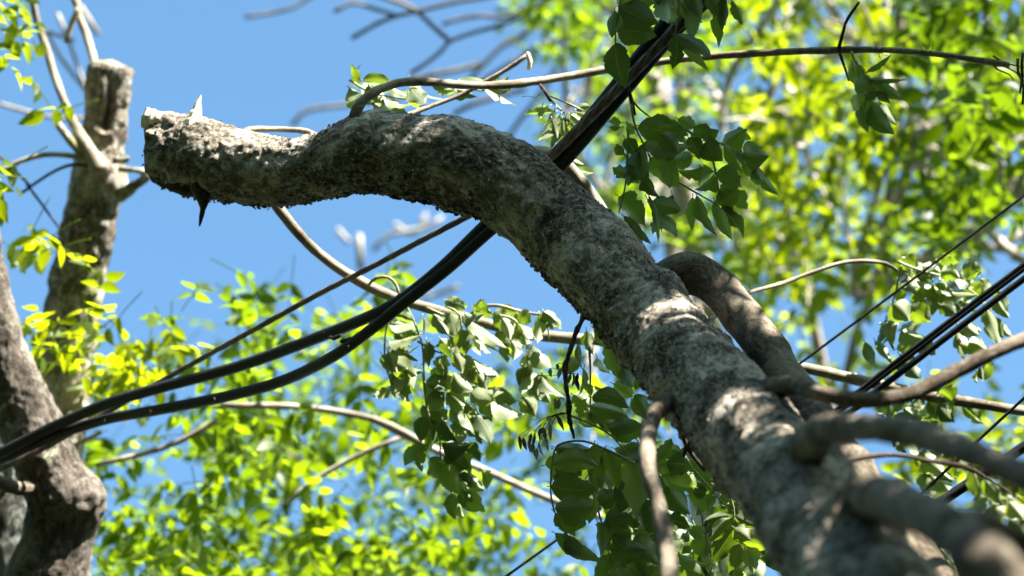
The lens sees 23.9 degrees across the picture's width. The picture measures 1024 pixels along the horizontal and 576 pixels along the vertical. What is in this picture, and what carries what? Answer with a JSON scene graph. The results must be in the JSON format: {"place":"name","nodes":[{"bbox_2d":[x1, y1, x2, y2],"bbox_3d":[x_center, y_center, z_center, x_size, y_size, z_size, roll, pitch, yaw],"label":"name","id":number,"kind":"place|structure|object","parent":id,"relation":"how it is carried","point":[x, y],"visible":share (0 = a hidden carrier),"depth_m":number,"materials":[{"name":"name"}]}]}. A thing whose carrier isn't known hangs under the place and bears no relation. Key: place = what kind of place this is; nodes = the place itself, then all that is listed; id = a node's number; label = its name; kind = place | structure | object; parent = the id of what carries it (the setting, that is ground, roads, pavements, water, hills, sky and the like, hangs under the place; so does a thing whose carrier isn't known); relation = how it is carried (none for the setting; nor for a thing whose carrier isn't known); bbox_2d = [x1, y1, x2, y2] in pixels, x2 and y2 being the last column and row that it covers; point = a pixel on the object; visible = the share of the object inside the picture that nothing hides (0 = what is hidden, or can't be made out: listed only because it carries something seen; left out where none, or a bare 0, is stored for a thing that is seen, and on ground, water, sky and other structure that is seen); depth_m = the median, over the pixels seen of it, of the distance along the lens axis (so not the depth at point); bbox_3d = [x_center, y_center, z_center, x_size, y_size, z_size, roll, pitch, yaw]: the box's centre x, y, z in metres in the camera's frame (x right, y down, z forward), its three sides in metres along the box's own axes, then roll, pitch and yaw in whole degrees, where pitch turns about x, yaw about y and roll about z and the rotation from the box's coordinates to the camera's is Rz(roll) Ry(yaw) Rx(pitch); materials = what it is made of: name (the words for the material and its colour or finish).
{"place":"outdoors","nodes":[
{"label":"outdoors","id":0,"kind":"place"},
{"bbox_2d":[0,0,677,458],"bbox_3d":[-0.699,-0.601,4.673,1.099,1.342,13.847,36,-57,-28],"label":"power cable","id":1,"kind":"object","parent":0,"point":[314,338],"visible":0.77,"depth_m":4.57,"materials":[{"name":"black rubber"}]},
{"bbox_2d":[0,6,706,464],"bbox_3d":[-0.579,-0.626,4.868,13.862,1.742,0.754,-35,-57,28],"label":"power cable","id":2,"kind":"object","parent":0,"point":[452,264],"visible":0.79,"depth_m":4.40,"materials":[{"name":"black rubber"}]},
{"bbox_2d":[0,0,1023,575],"label":"sky","id":3,"kind":"structure","parent":0,"point":[268,70],"materials":[{"name":"blue"}]},
{"bbox_2d":[704,262,1023,526],"bbox_3d":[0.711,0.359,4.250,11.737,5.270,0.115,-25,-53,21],"label":"power cable","id":4,"kind":"object","parent":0,"point":[870,381],"visible":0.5,"depth_m":4.41,"materials":[{"name":"black rubber"}]},
{"bbox_2d":[706,275,1023,539],"bbox_3d":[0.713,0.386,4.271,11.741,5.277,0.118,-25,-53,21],"label":"power cable","id":5,"kind":"object","parent":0,"point":[947,336],"visible":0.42,"depth_m":4.42,"materials":[{"name":"black rubber"}]},
{"bbox_2d":[838,268,1023,411],"bbox_3d":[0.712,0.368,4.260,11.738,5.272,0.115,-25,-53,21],"label":"power cable","id":6,"kind":"object","parent":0,"point":[944,329],"visible":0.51,"depth_m":4.42,"materials":[{"name":"black rubber"}]},
{"bbox_2d":[924,396,1023,489],"bbox_3d":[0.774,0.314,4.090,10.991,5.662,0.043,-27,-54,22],"label":"thin wire","id":7,"kind":"object","parent":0,"point":[983,435],"visible":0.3,"depth_m":4.10,"materials":[{"name":"black metal"}]},
{"bbox_2d":[939,441,1023,500],"bbox_3d":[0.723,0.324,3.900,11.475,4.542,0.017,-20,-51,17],"label":"power cable","id":8,"kind":"object","parent":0,"point":[956,491],"visible":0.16,"depth_m":3.89,"materials":[{"name":"black rubber"}]},
{"label":"ground","id":9,"kind":"structure","parent":0,"visible":0},
{"bbox_2d":[0,438,26,575],"bbox_3d":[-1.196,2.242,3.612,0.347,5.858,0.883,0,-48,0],"label":"lichened tree","id":10,"kind":"object","parent":9,"relation":"on","point":[13,507],"visible":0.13,"depth_m":5.32,"materials":[{"name":"grey plant"}]},
{"bbox_2d":[0,234,107,575],"bbox_3d":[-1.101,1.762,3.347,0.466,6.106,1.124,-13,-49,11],"label":"crooked tree","id":11,"kind":"object","parent":9,"relation":"on","point":[59,488],"visible":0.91,"depth_m":4.94,"materials":[{"name":"grey plant"}]},
{"bbox_2d":[0,0,216,463],"bbox_3d":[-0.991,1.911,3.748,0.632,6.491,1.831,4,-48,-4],"label":"cut tree","id":12,"kind":"object","parent":9,"relation":"on","point":[65,345],"visible":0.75,"depth_m":5.56,"materials":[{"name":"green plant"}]},
{"bbox_2d":[73,254,423,575],"bbox_3d":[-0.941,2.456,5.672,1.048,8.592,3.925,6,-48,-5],"label":"canopy tree","id":13,"kind":"object","parent":9,"relation":"on","point":[218,444],"visible":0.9,"depth_m":6.04,"materials":[{"name":"green plant"}]},
{"bbox_2d":[0,0,744,575],"bbox_3d":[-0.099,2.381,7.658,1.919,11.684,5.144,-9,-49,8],"label":"bare tree","id":14,"kind":"object","parent":9,"relation":"on","point":[680,196],"visible":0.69,"depth_m":9.96,"materials":[{"name":"grey plant"}]},
{"bbox_2d":[286,242,617,575],"bbox_3d":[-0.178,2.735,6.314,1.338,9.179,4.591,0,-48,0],"label":"canopy tree","id":15,"kind":"object","parent":9,"relation":"on","point":[382,558],"visible":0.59,"depth_m":6.53,"materials":[{"name":"green plant"}]},
{"bbox_2d":[141,0,1023,575],"bbox_3d":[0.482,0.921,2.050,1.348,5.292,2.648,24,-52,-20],"label":"broken tree","id":16,"kind":"object","parent":9,"relation":"on","point":[781,462],"visible":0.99,"depth_m":3.95,"materials":[{"name":"grey plant"}]},
{"bbox_2d":[0,0,704,471],"bbox_3d":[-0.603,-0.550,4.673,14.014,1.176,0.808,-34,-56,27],"label":"steel support wire","id":17,"kind":"object","parent":16,"relation":"attached to","point":[608,98],"visible":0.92,"depth_m":4.32,"materials":[{"name":"black metal"}]},
{"bbox_2d":[494,0,779,571],"bbox_3d":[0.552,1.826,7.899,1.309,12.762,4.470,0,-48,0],"label":"canopy tree","id":18,"kind":"object","parent":9,"relation":"on","point":[578,23],"visible":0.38,"depth_m":9.56,"materials":[{"name":"green plant"}]},
{"bbox_2d":[271,207,1023,559],"bbox_3d":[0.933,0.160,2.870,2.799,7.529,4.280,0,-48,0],"label":"ash tree","id":19,"kind":"object","parent":9,"relation":"on","point":[451,469],"visible":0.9,"depth_m":4.50,"materials":[{"name":"green plant"}]},
{"bbox_2d":[658,0,940,408],"bbox_3d":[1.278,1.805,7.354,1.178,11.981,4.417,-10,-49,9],"label":"canopy tree","id":20,"kind":"object","parent":9,"relation":"on","point":[789,231],"visible":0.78,"depth_m":8.18,"materials":[{"name":"green plant"}]},
{"bbox_2d":[795,320,1023,563],"bbox_3d":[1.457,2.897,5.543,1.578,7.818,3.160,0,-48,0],"label":"canopy tree","id":21,"kind":"object","parent":9,"relation":"on","point":[998,433],"visible":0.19,"depth_m":7.39,"materials":[{"name":"green plant"}]},
{"bbox_2d":[838,0,1023,410],"bbox_3d":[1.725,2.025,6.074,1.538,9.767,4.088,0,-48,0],"label":"canopy tree","id":22,"kind":"object","parent":9,"relation":"on","point":[950,203],"visible":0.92,"depth_m":7.10,"materials":[{"name":"green plant"}]},
{"bbox_3d":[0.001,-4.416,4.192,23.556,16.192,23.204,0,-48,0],"label":"woodland","id":23,"kind":"object","parent":9,"relation":"on","visible":0},
{"bbox_2d":[505,194,1023,575],"bbox_3d":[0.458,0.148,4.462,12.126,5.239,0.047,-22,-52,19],"label":"thin wire","id":24,"kind":"object","parent":23,"relation":"attached to","point":[847,327],"visible":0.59,"depth_m":4.45,"materials":[{"name":"black metal"}]}
]}

